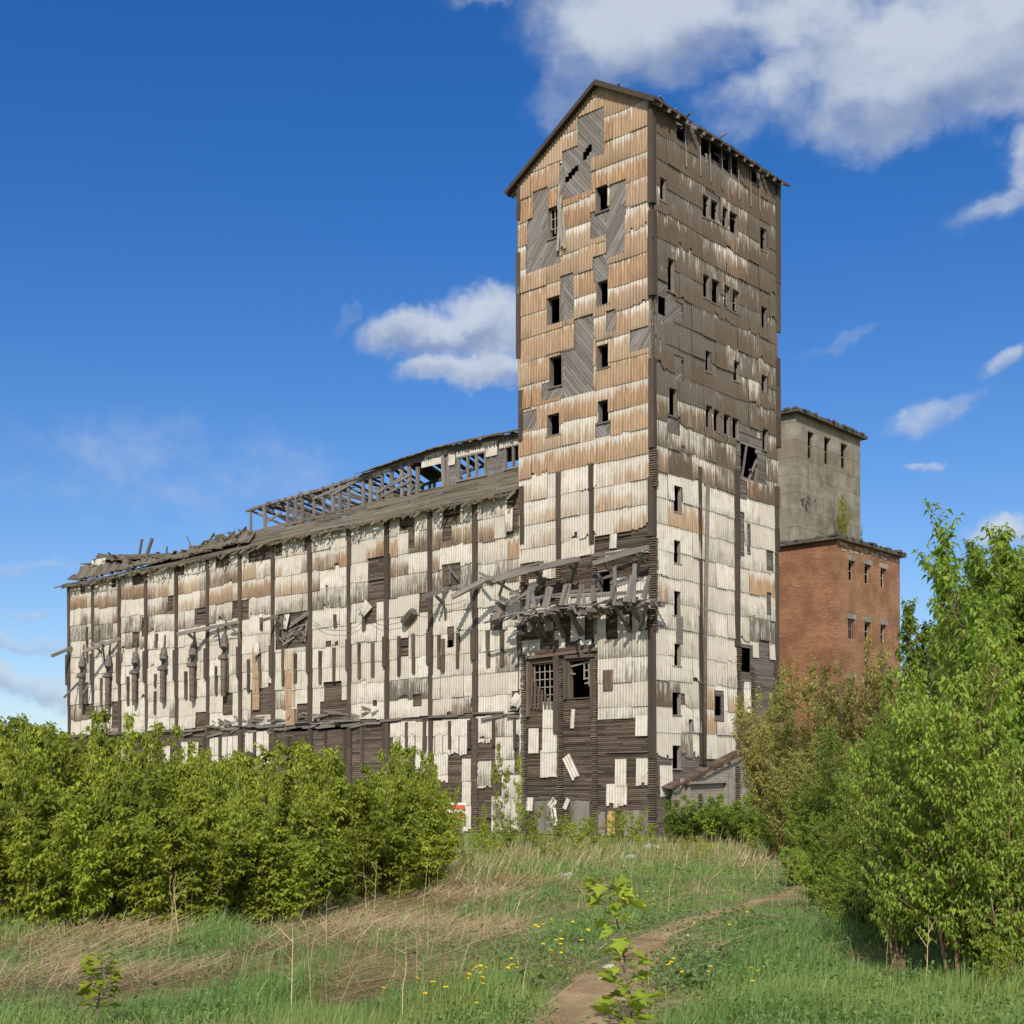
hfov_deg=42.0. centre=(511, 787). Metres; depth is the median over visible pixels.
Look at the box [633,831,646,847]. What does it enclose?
young shrub
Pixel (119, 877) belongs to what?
maple shrub
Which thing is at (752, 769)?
olive tree
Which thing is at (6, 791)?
maple shrub
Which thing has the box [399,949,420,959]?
broad leaf weed
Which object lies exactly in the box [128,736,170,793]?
maple shoot
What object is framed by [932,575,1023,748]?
maple tree
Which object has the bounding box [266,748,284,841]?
maple shoot
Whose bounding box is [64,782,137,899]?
maple shrub
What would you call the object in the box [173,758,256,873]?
maple shrub
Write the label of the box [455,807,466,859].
maple shoot
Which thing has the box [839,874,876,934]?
bush
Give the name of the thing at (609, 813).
door
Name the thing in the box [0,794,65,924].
maple shrub
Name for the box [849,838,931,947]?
bush
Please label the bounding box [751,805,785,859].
bush
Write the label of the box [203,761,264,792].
maple shrub
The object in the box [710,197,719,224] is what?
window
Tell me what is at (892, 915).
maple tree
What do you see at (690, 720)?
window
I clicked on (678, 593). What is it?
window
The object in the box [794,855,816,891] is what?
young shrub
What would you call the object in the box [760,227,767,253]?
window
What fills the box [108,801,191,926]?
maple shrub
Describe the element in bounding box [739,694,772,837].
olive tree
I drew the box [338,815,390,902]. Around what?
maple shrub
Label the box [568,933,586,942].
broad leaf weed
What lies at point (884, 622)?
window
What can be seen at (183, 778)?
maple shrub
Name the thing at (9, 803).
maple shrub
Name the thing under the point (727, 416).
window
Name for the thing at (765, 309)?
window
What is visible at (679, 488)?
window
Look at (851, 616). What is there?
window
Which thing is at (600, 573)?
window
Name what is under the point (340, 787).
maple shrub
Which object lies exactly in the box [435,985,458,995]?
broad leaf weed
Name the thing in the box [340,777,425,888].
maple shrub
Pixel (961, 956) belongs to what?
bush
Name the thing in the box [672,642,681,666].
window
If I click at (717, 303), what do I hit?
window
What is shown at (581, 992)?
path
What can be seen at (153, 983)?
broad leaf weed
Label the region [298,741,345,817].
maple shrub
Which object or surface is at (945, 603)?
maple tree
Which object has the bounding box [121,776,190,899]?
maple shrub
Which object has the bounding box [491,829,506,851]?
young shrub
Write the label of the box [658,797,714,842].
bush
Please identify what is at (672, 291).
window
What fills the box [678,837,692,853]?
young shrub
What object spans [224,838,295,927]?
maple shrub
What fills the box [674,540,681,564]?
window
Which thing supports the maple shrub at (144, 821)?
on the ground at (566, 980)
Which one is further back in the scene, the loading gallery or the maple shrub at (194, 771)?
the loading gallery
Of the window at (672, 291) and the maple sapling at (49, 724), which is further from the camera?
the window at (672, 291)
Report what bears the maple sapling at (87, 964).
on the ground at (566, 980)
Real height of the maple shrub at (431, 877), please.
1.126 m
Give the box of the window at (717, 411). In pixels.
[713,409,720,433]
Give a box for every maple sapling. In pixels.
[42,721,90,790]
[67,709,102,762]
[75,952,123,1023]
[77,707,121,765]
[116,711,167,775]
[137,722,170,776]
[160,723,187,793]
[186,740,205,770]
[202,757,209,778]
[416,757,443,849]
[434,781,463,875]
[479,803,487,846]
[490,742,510,841]
[512,752,523,845]
[580,873,667,1018]
[589,992,655,1023]
[611,804,630,841]
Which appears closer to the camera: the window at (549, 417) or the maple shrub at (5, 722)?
the maple shrub at (5, 722)
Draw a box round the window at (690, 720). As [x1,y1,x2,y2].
[687,719,693,732]
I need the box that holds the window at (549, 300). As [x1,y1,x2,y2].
[547,293,560,326]
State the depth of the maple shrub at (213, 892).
15.76 m
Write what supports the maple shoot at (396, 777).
on the ground at (566, 980)
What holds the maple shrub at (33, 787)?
on the ground at (566, 980)
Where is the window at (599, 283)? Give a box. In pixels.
[595,278,609,307]
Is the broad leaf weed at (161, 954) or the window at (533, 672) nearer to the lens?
the broad leaf weed at (161, 954)
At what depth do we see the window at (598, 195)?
57.90 m
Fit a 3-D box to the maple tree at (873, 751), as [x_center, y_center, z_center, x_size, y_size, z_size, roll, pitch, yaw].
[4.926,0.254,17.055,1.242,2.830,0.946,0,0,38]
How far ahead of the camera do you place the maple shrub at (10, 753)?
22.59 m
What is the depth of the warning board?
39.99 m
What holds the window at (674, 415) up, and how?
in the elevator tower at (648, 291)
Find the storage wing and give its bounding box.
[51,429,522,833]
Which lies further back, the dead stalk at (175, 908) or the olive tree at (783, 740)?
the olive tree at (783, 740)
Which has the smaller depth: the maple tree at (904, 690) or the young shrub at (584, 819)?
the maple tree at (904, 690)
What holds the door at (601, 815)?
in the elevator tower at (648, 291)
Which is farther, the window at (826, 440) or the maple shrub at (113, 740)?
the window at (826, 440)
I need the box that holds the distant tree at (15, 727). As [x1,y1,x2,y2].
[3,716,39,741]
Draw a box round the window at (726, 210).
[719,204,728,230]
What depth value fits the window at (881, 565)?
79.51 m
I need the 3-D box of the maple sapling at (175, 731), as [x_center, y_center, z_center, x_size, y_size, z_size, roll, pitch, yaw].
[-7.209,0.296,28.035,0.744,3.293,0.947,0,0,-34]
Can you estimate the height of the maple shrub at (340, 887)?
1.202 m
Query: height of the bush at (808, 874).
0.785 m
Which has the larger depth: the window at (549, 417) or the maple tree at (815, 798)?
the window at (549, 417)
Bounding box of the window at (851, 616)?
[847,613,855,638]
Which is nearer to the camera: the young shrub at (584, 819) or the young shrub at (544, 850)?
the young shrub at (544, 850)
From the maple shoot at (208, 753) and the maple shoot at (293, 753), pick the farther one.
the maple shoot at (293, 753)
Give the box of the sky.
[0,0,1023,734]
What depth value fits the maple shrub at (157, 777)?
23.61 m
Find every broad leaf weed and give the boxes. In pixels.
[74,973,94,981]
[115,979,134,987]
[137,978,159,991]
[149,952,171,962]
[269,952,288,962]
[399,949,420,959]
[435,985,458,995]
[436,945,453,955]
[462,948,481,959]
[510,969,544,986]
[554,900,566,908]
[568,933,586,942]
[657,977,689,990]
[673,956,718,976]
[680,970,720,986]
[713,948,734,958]
[827,947,847,956]
[839,947,860,959]
[847,952,870,959]
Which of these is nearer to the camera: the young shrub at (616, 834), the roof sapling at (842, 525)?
the young shrub at (616, 834)
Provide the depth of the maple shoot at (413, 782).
26.41 m
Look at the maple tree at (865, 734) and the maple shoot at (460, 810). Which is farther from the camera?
the maple shoot at (460, 810)
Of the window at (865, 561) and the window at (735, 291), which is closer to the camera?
the window at (735, 291)
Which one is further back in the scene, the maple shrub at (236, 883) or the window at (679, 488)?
the window at (679, 488)
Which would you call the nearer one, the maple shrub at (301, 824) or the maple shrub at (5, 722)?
the maple shrub at (301, 824)
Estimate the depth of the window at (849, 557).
76.52 m
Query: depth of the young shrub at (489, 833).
44.05 m
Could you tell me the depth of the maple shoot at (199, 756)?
21.65 m
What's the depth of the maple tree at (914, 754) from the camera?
11.24 m
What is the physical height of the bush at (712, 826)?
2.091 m
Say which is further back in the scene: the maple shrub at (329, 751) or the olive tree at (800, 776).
the olive tree at (800, 776)
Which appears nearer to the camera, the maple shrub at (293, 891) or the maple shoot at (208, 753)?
the maple shrub at (293, 891)
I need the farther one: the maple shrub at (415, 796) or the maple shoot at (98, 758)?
the maple shrub at (415, 796)
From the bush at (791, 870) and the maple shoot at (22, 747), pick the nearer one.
the maple shoot at (22, 747)
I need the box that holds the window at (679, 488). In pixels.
[674,485,682,513]
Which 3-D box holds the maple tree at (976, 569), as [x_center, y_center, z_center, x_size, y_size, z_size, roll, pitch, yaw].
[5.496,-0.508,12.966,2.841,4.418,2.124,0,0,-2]
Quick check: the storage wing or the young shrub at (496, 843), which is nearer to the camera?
the young shrub at (496, 843)
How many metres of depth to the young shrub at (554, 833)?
47.93 m
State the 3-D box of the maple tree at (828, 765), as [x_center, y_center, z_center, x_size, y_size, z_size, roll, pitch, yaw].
[5.774,0.324,23.078,1.204,2.946,1.610,0,0,0]
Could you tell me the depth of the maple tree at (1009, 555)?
13.93 m
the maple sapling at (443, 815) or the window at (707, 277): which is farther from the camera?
the window at (707, 277)
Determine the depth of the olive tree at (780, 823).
37.88 m
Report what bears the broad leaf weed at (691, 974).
on the ground at (566, 980)
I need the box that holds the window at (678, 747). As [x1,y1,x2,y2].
[671,745,681,769]
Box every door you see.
[533,798,554,833]
[570,798,590,834]
[596,808,606,833]
[605,808,616,835]
[622,807,650,835]
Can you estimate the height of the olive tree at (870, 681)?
6.808 m
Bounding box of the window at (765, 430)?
[760,428,768,452]
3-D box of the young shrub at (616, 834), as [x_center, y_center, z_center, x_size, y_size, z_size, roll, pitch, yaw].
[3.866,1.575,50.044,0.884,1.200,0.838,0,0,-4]
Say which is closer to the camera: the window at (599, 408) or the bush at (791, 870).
the bush at (791, 870)
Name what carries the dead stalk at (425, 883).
on the ground at (566, 980)
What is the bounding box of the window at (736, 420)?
[730,416,739,441]
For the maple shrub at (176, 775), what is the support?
on the ground at (566, 980)
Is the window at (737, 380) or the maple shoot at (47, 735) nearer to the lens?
the maple shoot at (47, 735)
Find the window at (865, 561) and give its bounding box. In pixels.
[863,558,871,583]
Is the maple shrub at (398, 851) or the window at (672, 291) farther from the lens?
the window at (672, 291)
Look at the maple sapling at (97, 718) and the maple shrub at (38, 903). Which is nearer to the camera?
the maple shrub at (38, 903)
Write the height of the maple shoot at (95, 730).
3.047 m
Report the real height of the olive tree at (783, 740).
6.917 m
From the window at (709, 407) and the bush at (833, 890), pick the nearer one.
the bush at (833, 890)
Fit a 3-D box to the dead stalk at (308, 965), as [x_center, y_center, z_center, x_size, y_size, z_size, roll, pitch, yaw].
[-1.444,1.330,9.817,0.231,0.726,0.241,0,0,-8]
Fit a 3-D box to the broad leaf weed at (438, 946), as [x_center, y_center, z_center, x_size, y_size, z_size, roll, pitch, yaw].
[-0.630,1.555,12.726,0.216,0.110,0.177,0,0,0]
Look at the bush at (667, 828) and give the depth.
50.40 m
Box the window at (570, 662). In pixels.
[567,658,590,699]
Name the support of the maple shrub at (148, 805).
on the ground at (566, 980)
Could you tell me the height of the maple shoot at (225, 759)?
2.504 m
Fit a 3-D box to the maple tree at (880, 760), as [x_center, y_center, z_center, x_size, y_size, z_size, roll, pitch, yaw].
[4.293,0.552,13.948,1.094,2.200,0.833,0,0,19]
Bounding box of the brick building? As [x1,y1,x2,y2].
[779,533,906,785]
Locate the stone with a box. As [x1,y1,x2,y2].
[602,964,614,967]
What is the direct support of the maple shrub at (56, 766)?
on the ground at (566, 980)
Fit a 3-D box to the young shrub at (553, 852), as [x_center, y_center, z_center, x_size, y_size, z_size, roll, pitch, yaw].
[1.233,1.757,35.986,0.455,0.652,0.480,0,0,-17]
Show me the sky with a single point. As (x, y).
(254, 253)
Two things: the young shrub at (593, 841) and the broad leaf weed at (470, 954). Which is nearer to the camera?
the broad leaf weed at (470, 954)
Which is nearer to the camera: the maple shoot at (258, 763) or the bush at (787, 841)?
the maple shoot at (258, 763)
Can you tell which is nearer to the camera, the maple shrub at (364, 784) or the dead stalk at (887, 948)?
the dead stalk at (887, 948)
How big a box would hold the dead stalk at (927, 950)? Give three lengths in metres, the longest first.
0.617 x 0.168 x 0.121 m
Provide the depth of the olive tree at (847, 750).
31.35 m
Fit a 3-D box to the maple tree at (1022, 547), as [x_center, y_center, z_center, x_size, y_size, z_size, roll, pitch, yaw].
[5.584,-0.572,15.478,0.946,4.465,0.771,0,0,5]
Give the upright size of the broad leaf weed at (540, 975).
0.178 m
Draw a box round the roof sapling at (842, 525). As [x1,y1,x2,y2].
[836,490,851,535]
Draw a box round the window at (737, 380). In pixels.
[733,360,740,383]
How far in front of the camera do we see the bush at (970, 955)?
11.03 m
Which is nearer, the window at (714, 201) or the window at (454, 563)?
the window at (714, 201)
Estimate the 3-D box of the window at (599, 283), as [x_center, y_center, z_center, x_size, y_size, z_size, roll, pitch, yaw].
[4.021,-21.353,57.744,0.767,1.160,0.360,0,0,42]
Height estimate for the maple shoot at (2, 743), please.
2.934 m
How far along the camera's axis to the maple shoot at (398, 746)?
23.32 m
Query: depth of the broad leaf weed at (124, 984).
11.51 m
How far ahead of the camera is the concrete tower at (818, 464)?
79.76 m
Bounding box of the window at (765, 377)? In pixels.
[761,375,766,393]
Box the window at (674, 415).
[667,386,677,418]
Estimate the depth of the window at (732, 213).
61.01 m
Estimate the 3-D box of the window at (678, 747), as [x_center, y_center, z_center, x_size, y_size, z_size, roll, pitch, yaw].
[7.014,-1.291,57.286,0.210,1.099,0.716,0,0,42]
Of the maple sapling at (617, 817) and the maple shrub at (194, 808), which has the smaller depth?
the maple shrub at (194, 808)
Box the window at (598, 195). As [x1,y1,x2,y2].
[594,184,609,214]
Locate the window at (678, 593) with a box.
[672,590,681,616]
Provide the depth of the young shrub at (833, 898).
15.03 m
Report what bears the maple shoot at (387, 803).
on the ground at (566, 980)
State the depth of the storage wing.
70.12 m
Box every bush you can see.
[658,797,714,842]
[663,816,683,842]
[678,791,755,843]
[710,798,772,844]
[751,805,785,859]
[777,844,808,885]
[782,825,826,866]
[796,852,844,905]
[819,864,855,909]
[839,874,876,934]
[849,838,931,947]
[928,886,983,974]
[946,838,1023,987]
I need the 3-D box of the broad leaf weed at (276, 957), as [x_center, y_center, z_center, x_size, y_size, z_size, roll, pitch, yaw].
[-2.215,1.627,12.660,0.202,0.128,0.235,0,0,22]
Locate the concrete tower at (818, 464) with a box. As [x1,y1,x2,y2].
[778,406,867,541]
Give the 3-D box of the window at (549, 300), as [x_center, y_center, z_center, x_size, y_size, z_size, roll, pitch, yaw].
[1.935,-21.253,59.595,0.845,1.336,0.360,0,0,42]
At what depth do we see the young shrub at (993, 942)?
10.42 m
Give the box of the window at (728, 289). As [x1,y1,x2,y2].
[723,285,731,310]
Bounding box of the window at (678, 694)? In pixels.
[672,691,681,715]
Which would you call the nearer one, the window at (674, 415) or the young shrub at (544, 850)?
the young shrub at (544, 850)
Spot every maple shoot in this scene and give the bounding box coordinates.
[0,713,36,817]
[0,720,33,792]
[15,730,39,811]
[37,728,69,790]
[69,723,101,773]
[85,735,126,810]
[93,737,130,803]
[120,733,156,817]
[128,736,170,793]
[151,740,166,782]
[180,761,202,810]
[189,750,216,831]
[203,746,238,827]
[208,759,239,844]
[217,751,246,808]
[221,755,228,764]
[226,761,251,856]
[231,749,279,863]
[250,753,281,841]
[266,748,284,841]
[286,749,307,793]
[291,744,335,842]
[292,756,335,855]
[373,748,395,863]
[380,738,405,825]
[386,748,415,877]
[388,743,418,823]
[392,752,408,825]
[412,749,428,809]
[415,751,437,840]
[427,762,450,825]
[450,797,463,855]
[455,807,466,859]
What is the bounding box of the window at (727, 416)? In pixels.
[723,413,729,436]
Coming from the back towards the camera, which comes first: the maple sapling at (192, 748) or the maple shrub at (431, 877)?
the maple sapling at (192, 748)
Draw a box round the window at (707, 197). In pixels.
[702,194,710,220]
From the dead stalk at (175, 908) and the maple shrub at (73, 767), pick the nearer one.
the dead stalk at (175, 908)
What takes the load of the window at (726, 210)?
in the elevator tower at (648, 291)
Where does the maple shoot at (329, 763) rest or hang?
on the ground at (566, 980)
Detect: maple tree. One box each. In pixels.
[780,758,846,876]
[784,789,825,854]
[802,810,853,883]
[808,722,874,853]
[826,776,896,897]
[829,732,892,862]
[834,846,871,918]
[844,726,936,972]
[847,711,900,823]
[848,696,907,863]
[868,749,955,941]
[877,620,1023,978]
[878,625,960,771]
[893,597,934,770]
[893,671,947,731]
[905,725,1023,906]
[911,529,1023,763]
[918,497,1023,882]
[925,566,970,746]
[925,711,1023,974]
[927,622,957,718]
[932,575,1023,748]
[946,741,1023,874]
[958,536,1023,611]
[964,542,1023,650]
[980,521,1023,685]
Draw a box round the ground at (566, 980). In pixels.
[0,832,1023,1023]
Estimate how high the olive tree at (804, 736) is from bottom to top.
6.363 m
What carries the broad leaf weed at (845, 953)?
on the ground at (566, 980)
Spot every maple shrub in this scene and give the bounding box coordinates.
[0,716,31,750]
[0,719,67,852]
[0,747,42,773]
[0,769,33,881]
[0,769,75,848]
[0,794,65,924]
[0,800,15,849]
[0,812,75,931]
[16,723,67,756]
[18,776,95,897]
[30,805,85,921]
[34,749,99,828]
[40,733,117,789]
[41,732,104,782]
[50,802,118,929]
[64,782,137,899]
[65,755,142,843]
[71,733,138,796]
[80,828,134,924]
[85,772,164,893]
[103,808,162,917]
[108,748,195,831]
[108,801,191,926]
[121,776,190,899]
[137,768,164,796]
[151,794,218,892]
[151,825,214,925]
[156,769,196,813]
[165,825,253,924]
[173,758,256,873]
[184,802,268,923]
[188,784,238,887]
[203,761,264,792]
[210,787,264,832]
[216,742,286,836]
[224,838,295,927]
[239,803,298,895]
[242,777,293,841]
[243,832,322,924]
[262,772,302,840]
[267,799,327,876]
[268,737,346,825]
[276,800,352,917]
[293,776,350,887]
[294,777,352,834]
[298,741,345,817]
[325,825,371,907]
[331,784,377,890]
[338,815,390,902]
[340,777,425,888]
[341,761,373,852]
[345,777,384,852]
[366,811,422,899]
[368,772,419,825]
[375,743,430,789]
[391,824,445,895]
[392,795,444,864]
[400,790,442,819]
[414,829,462,892]
[428,798,455,868]
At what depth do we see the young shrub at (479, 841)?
41.97 m
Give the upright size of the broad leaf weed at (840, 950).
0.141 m
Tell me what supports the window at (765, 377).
in the elevator tower at (648, 291)
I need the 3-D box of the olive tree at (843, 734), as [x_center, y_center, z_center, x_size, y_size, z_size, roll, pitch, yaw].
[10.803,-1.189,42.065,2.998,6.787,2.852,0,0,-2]
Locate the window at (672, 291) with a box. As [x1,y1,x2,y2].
[666,257,675,294]
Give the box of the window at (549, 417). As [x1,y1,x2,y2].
[546,412,560,437]
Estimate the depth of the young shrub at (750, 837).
42.03 m
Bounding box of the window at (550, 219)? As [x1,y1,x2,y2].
[546,206,557,240]
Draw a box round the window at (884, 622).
[879,619,887,642]
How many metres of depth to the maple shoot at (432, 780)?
25.40 m
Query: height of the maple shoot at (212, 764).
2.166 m
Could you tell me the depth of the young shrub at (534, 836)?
45.00 m
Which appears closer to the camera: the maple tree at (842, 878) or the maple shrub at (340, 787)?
the maple tree at (842, 878)
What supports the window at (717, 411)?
in the elevator tower at (648, 291)
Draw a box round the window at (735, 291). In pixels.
[731,288,740,315]
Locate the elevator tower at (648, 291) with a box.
[504,79,789,837]
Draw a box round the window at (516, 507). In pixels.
[507,493,517,508]
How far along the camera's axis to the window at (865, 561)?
77.96 m
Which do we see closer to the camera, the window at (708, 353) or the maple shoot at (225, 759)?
the maple shoot at (225, 759)
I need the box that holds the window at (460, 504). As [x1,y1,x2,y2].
[443,504,460,526]
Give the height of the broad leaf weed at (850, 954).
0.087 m
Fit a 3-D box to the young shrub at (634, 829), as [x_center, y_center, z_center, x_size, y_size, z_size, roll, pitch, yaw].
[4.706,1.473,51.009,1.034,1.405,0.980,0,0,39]
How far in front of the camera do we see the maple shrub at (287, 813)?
23.97 m
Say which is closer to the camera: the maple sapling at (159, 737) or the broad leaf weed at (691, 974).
the broad leaf weed at (691, 974)
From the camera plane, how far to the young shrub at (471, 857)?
30.00 m
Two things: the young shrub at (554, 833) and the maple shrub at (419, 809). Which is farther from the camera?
the young shrub at (554, 833)
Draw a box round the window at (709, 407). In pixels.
[703,405,712,430]
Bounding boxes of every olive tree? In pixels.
[730,665,793,833]
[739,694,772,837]
[756,652,843,819]
[756,731,820,857]
[777,658,875,785]
[789,745,852,833]
[809,639,897,774]
[824,738,874,782]
[846,631,930,765]
[864,644,943,742]
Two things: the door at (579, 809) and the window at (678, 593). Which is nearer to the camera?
the window at (678, 593)
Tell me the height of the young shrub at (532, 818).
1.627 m
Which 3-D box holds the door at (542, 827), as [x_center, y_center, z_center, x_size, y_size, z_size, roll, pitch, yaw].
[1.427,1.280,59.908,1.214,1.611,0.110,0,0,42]
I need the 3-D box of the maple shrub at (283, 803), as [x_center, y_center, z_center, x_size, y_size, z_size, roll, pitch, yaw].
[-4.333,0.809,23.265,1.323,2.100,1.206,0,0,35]
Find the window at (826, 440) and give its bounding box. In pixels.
[824,440,827,464]
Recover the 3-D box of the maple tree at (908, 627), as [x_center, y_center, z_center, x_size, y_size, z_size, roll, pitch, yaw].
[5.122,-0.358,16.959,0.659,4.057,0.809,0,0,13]
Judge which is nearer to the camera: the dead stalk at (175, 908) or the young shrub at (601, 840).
the dead stalk at (175, 908)
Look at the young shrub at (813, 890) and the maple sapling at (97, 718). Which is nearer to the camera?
the young shrub at (813, 890)
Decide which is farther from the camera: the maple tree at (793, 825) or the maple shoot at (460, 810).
the maple shoot at (460, 810)
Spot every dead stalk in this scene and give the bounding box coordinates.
[157,867,187,946]
[167,874,187,953]
[169,874,182,935]
[279,927,292,1004]
[300,919,330,1005]
[322,892,333,944]
[396,948,405,1013]
[423,849,444,911]
[463,836,481,891]
[886,921,889,975]
[919,921,934,979]
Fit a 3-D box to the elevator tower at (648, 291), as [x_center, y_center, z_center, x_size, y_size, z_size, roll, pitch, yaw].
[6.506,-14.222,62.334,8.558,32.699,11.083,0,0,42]
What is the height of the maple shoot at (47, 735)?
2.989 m
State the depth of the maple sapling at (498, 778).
47.03 m
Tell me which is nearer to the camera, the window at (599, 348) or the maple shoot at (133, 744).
the maple shoot at (133, 744)
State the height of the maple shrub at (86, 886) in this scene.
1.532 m
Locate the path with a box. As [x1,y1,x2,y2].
[529,877,819,1023]
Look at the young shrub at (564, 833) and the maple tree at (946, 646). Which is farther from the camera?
the young shrub at (564, 833)
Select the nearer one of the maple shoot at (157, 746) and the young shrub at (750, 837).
the maple shoot at (157, 746)
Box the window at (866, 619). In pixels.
[863,616,871,639]
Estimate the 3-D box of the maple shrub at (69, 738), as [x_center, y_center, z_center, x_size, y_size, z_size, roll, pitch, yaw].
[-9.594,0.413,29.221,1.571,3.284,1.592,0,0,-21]
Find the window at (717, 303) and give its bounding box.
[711,278,720,306]
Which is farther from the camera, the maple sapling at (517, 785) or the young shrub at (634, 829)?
the young shrub at (634, 829)
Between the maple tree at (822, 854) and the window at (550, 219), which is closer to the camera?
the maple tree at (822, 854)
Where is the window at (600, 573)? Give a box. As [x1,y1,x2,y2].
[597,570,610,596]
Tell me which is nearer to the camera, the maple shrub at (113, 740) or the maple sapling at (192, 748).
the maple sapling at (192, 748)
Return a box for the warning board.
[442,803,465,855]
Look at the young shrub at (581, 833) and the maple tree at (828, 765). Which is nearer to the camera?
the maple tree at (828, 765)
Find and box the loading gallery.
[451,545,667,641]
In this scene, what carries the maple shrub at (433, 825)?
on the ground at (566, 980)
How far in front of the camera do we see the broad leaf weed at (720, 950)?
12.65 m
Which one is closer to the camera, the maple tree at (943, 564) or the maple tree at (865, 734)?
the maple tree at (943, 564)
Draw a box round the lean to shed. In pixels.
[661,740,765,835]
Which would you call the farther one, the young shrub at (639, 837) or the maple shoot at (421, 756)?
the young shrub at (639, 837)
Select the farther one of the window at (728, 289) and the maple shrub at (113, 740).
the window at (728, 289)
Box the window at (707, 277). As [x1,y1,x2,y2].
[702,274,710,300]
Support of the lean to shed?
on the ground at (566, 980)
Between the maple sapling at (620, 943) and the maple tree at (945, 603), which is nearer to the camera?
the maple sapling at (620, 943)
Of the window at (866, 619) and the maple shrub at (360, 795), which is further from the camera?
the window at (866, 619)
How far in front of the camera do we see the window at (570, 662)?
59.02 m
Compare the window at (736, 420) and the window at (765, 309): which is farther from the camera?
the window at (765, 309)
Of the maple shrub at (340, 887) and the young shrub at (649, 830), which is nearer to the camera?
the maple shrub at (340, 887)
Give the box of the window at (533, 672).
[530,661,552,704]
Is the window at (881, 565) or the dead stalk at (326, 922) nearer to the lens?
the dead stalk at (326, 922)
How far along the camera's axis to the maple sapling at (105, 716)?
31.10 m
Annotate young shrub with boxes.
[431,861,450,879]
[459,848,473,869]
[465,824,490,853]
[472,815,499,849]
[484,834,503,856]
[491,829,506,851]
[496,815,519,847]
[498,816,523,842]
[513,802,545,842]
[527,825,546,847]
[535,836,550,856]
[543,826,558,845]
[545,808,570,840]
[549,841,564,860]
[560,818,577,841]
[562,816,591,850]
[574,812,597,841]
[584,822,604,847]
[597,834,610,852]
[603,814,627,842]
[619,807,648,842]
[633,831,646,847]
[640,819,659,841]
[650,837,664,856]
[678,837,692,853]
[695,838,710,859]
[741,822,764,851]
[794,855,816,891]
[810,879,837,909]
[822,884,849,924]
[963,920,1023,991]
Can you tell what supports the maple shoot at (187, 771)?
on the ground at (566, 980)
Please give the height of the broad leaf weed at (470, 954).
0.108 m
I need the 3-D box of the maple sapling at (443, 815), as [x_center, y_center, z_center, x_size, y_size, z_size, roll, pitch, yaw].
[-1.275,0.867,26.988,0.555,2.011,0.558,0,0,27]
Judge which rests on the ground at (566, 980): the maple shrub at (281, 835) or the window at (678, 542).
the maple shrub at (281, 835)
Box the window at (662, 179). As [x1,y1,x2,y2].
[660,177,667,203]
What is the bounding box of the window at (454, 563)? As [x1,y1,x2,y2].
[443,563,460,585]
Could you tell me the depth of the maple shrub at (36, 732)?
28.41 m
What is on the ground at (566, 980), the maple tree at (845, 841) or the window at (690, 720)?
the maple tree at (845, 841)
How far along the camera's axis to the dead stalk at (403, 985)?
9.43 m
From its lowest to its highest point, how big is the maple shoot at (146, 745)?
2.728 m
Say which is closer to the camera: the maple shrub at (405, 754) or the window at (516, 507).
the maple shrub at (405, 754)
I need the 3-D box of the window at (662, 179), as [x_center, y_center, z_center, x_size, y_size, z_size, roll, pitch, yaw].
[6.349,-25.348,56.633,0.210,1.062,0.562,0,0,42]
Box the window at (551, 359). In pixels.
[547,353,562,389]
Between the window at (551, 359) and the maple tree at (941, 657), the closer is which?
the maple tree at (941, 657)
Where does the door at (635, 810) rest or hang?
in the elevator tower at (648, 291)
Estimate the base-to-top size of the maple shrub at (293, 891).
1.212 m
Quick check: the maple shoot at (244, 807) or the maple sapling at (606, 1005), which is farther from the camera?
the maple shoot at (244, 807)
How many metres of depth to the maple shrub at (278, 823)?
20.23 m
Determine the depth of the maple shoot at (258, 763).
19.39 m
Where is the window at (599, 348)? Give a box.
[595,342,609,370]
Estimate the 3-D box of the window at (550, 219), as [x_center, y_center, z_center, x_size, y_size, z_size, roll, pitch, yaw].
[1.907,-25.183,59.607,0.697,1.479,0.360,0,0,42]
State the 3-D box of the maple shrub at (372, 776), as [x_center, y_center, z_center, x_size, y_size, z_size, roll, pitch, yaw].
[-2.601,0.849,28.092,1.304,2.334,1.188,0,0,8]
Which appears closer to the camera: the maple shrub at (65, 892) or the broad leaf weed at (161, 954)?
the broad leaf weed at (161, 954)
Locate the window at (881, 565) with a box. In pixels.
[879,563,887,586]
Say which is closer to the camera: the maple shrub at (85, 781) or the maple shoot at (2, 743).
the maple shoot at (2, 743)
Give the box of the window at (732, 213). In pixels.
[729,209,738,236]
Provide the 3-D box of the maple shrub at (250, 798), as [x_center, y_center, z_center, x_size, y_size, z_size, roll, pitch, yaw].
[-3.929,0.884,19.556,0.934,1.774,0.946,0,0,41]
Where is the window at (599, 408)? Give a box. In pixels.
[596,399,610,424]
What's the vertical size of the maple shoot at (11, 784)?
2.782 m
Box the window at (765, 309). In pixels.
[760,304,766,330]
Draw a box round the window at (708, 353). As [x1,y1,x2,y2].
[705,349,711,373]
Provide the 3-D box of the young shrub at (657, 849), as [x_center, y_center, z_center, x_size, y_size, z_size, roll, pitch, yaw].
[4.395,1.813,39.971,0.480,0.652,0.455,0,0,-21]
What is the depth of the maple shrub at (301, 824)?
17.68 m
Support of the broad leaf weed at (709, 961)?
on the ground at (566, 980)
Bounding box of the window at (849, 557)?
[847,555,855,579]
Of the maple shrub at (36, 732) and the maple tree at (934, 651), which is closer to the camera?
the maple tree at (934, 651)

